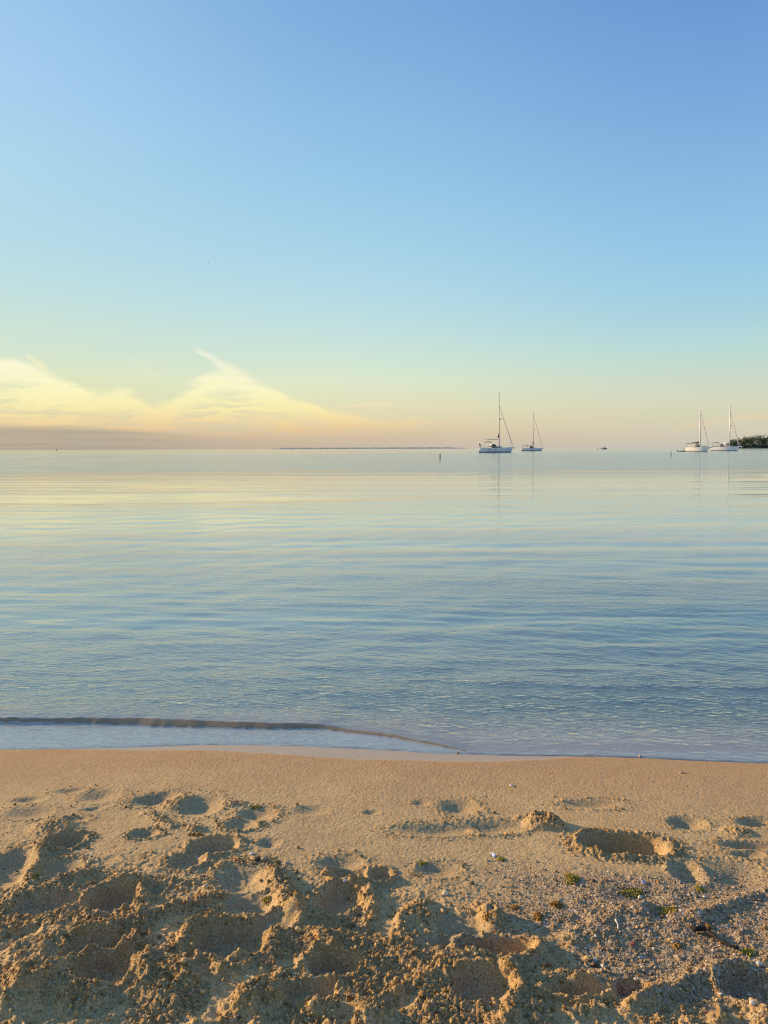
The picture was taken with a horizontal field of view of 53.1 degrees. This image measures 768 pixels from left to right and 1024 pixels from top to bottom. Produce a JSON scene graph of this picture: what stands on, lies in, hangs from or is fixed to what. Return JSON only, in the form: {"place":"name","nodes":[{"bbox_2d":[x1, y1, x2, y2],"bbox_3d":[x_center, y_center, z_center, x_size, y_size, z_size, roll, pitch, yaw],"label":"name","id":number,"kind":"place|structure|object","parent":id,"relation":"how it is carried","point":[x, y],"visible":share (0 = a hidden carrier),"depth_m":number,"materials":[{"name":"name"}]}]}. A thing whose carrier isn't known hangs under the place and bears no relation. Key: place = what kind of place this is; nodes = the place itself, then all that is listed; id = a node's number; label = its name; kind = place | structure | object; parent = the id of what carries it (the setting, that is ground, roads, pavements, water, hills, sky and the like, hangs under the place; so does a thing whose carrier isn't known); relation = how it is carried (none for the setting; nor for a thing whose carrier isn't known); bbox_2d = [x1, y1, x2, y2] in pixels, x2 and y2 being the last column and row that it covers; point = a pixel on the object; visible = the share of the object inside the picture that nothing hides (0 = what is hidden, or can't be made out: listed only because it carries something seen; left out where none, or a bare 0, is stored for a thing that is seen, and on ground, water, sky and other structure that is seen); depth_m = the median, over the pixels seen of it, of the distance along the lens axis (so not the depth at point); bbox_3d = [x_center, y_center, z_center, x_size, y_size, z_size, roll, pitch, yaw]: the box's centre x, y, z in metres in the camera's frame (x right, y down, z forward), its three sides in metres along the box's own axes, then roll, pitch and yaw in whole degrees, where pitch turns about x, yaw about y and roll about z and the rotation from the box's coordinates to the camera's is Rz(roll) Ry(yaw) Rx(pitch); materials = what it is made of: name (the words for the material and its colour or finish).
{"place":"outdoors","nodes":[
{"label":"outdoors","id":0,"kind":"place"},
{"bbox_2d":[274,447,469,448],"bbox_3d":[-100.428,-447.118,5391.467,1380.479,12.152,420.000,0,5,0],"label":"island","id":1,"kind":"structure","parent":0,"point":[382,448],"depth_m":5196.20,"materials":[{"name":"grey"}]},
{"bbox_2d":[0,448,767,761],"bbox_3d":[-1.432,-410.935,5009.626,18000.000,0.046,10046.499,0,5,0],"label":"lake water","id":2,"kind":"structure","parent":0,"point":[584,601],"depth_m":8.14,"materials":[{"name":"blue liquid"}]},
{"bbox_2d":[478,403,514,452],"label":"sailing yacht","id":3,"kind":"object","parent":2,"relation":"on","point":[496,449],"visible":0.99,"depth_m":289.86,"materials":[{"name":"grey fabric"}]},
{"bbox_2d":[521,411,543,450],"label":"sailing yacht","id":4,"kind":"object","parent":2,"relation":"on","point":[531,448],"visible":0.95,"depth_m":447.35,"materials":[{"name":"grey fabric"}]},
{"bbox_2d":[684,408,711,451],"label":"sailing yacht","id":5,"kind":"object","parent":2,"relation":"on","point":[697,447],"visible":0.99,"depth_m":309.62,"materials":[{"name":"metal"}]},
{"bbox_2d":[710,405,741,450],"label":"sailing yacht","id":6,"kind":"object","parent":2,"relation":"on","point":[722,447],"visible":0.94,"depth_m":368.83,"materials":[{"name":"grey fabric"}]},
{"bbox_2d":[0,743,767,1023],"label":"beach sand","id":7,"kind":"structure","parent":0,"point":[360,792],"depth_m":2.72,"materials":[{"name":"beige sand"}]},
{"bbox_2d":[30,873,39,878],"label":"algae clump","id":8,"kind":"object","parent":7,"relation":"on","point":[35,876],"visible":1,"depth_m":2.70,"materials":[{"name":"green plant"}]},
{"bbox_2d":[188,832,204,836],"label":"algae clump","id":9,"kind":"object","parent":7,"relation":"on","point":[194,834],"visible":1,"depth_m":3.06,"materials":[{"name":"plant"}]},
{"bbox_2d":[252,856,259,860],"bbox_3d":[-0.471,1.281,2.841,0.032,0.015,0.026,-12,9,-16],"label":"stone","id":10,"kind":"object","parent":7,"relation":"on","point":[256,858],"visible":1,"depth_m":2.83,"materials":[{"name":"grey stone"}]},
{"bbox_2d":[251,804,261,808],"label":"algae clump","id":11,"kind":"object","parent":7,"relation":"on","point":[254,807],"visible":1,"depth_m":3.33,"materials":[{"name":"green plant"}]},
{"bbox_2d":[261,856,267,860],"bbox_3d":[-0.440,1.279,2.839,0.027,0.016,0.022,-8,10,-17],"label":"stone","id":12,"kind":"object","parent":7,"relation":"on","point":[264,858],"visible":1,"depth_m":2.83,"materials":[{"name":"grey stone"}]},
{"bbox_2d":[261,895,270,903],"bbox_3d":[-0.393,1.294,2.571,0.037,0.022,0.034,0,5,0],"label":"algae clump","id":13,"kind":"object","parent":7,"relation":"on","point":[266,899],"visible":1,"depth_m":2.57,"materials":[{"name":"green plant"}]},
{"bbox_2d":[418,861,426,866],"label":"algae clump","id":14,"kind":"object","parent":7,"relation":"on","point":[423,863],"visible":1,"depth_m":2.83,"materials":[{"name":"green plant"}]},
{"bbox_2d":[497,856,504,861],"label":"algae clump","id":15,"kind":"object","parent":7,"relation":"on","point":[499,858],"visible":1,"depth_m":2.87,"materials":[{"name":"green plant"}]},
{"bbox_2d":[508,904,518,909],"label":"algae clump","id":16,"kind":"object","parent":7,"relation":"on","point":[513,906],"visible":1,"depth_m":2.54,"materials":[{"name":"plant"}]},
{"bbox_2d":[533,911,543,920],"bbox_3d":[0.497,1.304,2.478,0.038,0.015,0.056,0,5,0],"label":"algae clump","id":17,"kind":"object","parent":7,"relation":"on","point":[537,916],"visible":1,"depth_m":2.48,"materials":[{"name":"brown plant"}]},
{"bbox_2d":[547,901,561,908],"bbox_3d":[0.573,1.303,2.559,0.046,0.016,0.046,4,6,42],"label":"algae clump","id":18,"kind":"object","parent":7,"relation":"on","point":[556,904],"visible":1,"depth_m":2.55,"materials":[{"name":"plant"}]},
{"bbox_2d":[564,872,579,884],"bbox_3d":[0.659,1.292,2.715,0.059,0.024,0.075,3,6,32],"label":"algae clump","id":19,"kind":"object","parent":7,"relation":"on","point":[572,877],"visible":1,"depth_m":2.71,"materials":[{"name":"green plant"}]},
{"bbox_2d":[617,887,644,897],"bbox_3d":[0.851,1.305,2.640,0.096,0.017,0.050,0,5,0],"label":"algae clump","id":20,"kind":"object","parent":7,"relation":"on","point":[632,892],"visible":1,"depth_m":2.64,"materials":[{"name":"green plant"}]},
{"bbox_2d":[656,906,677,914],"bbox_3d":[0.923,1.299,2.515,0.075,0.020,0.057,0,5,0],"label":"algae clump","id":21,"kind":"object","parent":7,"relation":"on","point":[670,908],"visible":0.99,"depth_m":2.51,"materials":[{"name":"green plant"}]},
{"bbox_2d":[673,942,682,948],"bbox_3d":[0.888,1.310,2.324,0.033,0.014,0.030,0,5,0],"label":"stone","id":22,"kind":"object","parent":7,"relation":"on","point":[676,945],"visible":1,"depth_m":2.32,"materials":[{"name":"stone"}]},
{"bbox_2d":[694,884,705,892],"bbox_3d":[1.083,1.296,2.647,0.038,0.015,0.040,-4,6,-36],"label":"algae clump","id":23,"kind":"object","parent":7,"relation":"on","point":[699,888],"visible":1,"depth_m":2.64,"materials":[{"name":"green plant"}]},
{"bbox_2d":[692,925,738,949],"bbox_3d":[1.020,1.302,2.360,0.044,0.020,0.148,-4,6,-42],"label":"driftwood stick","id":24,"kind":"object","parent":7,"relation":"on","point":[699,928],"visible":1,"depth_m":2.37,"materials":[{"name":"brown wood"}]},
{"bbox_2d":[740,948,757,957],"bbox_3d":[1.086,1.312,2.296,0.051,0.019,0.042,-3,6,-34],"label":"algae clump","id":25,"kind":"object","parent":7,"relation":"on","point":[748,952],"visible":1,"depth_m":2.29,"materials":[{"name":"green plant"}]},
{"bbox_2d":[0,0,767,449],"label":"sky","id":26,"kind":"structure","parent":0,"point":[225,224],"materials":[{"name":"blue"}]},
{"bbox_2d":[3,837,767,1022],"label":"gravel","id":27,"kind":"structure","parent":0,"point":[602,966],"depth_m":2.41,"materials":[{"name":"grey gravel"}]},
{"bbox_2d":[482,912,490,921],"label":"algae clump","id":28,"kind":"object","parent":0,"point":[486,915],"visible":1,"depth_m":2.43,"materials":[{"name":"brown plant"}]},
{"bbox_2d":[702,446,765,447],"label":"headland","id":29,"kind":"structure","parent":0,"point":[739,447],"depth_m":1350.98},
{"bbox_2d":[730,434,767,447],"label":"wood","id":30,"kind":"object","parent":29,"relation":"on","point":[747,440],"depth_m":1357.75,"materials":[{"name":"green plant"}]}
]}

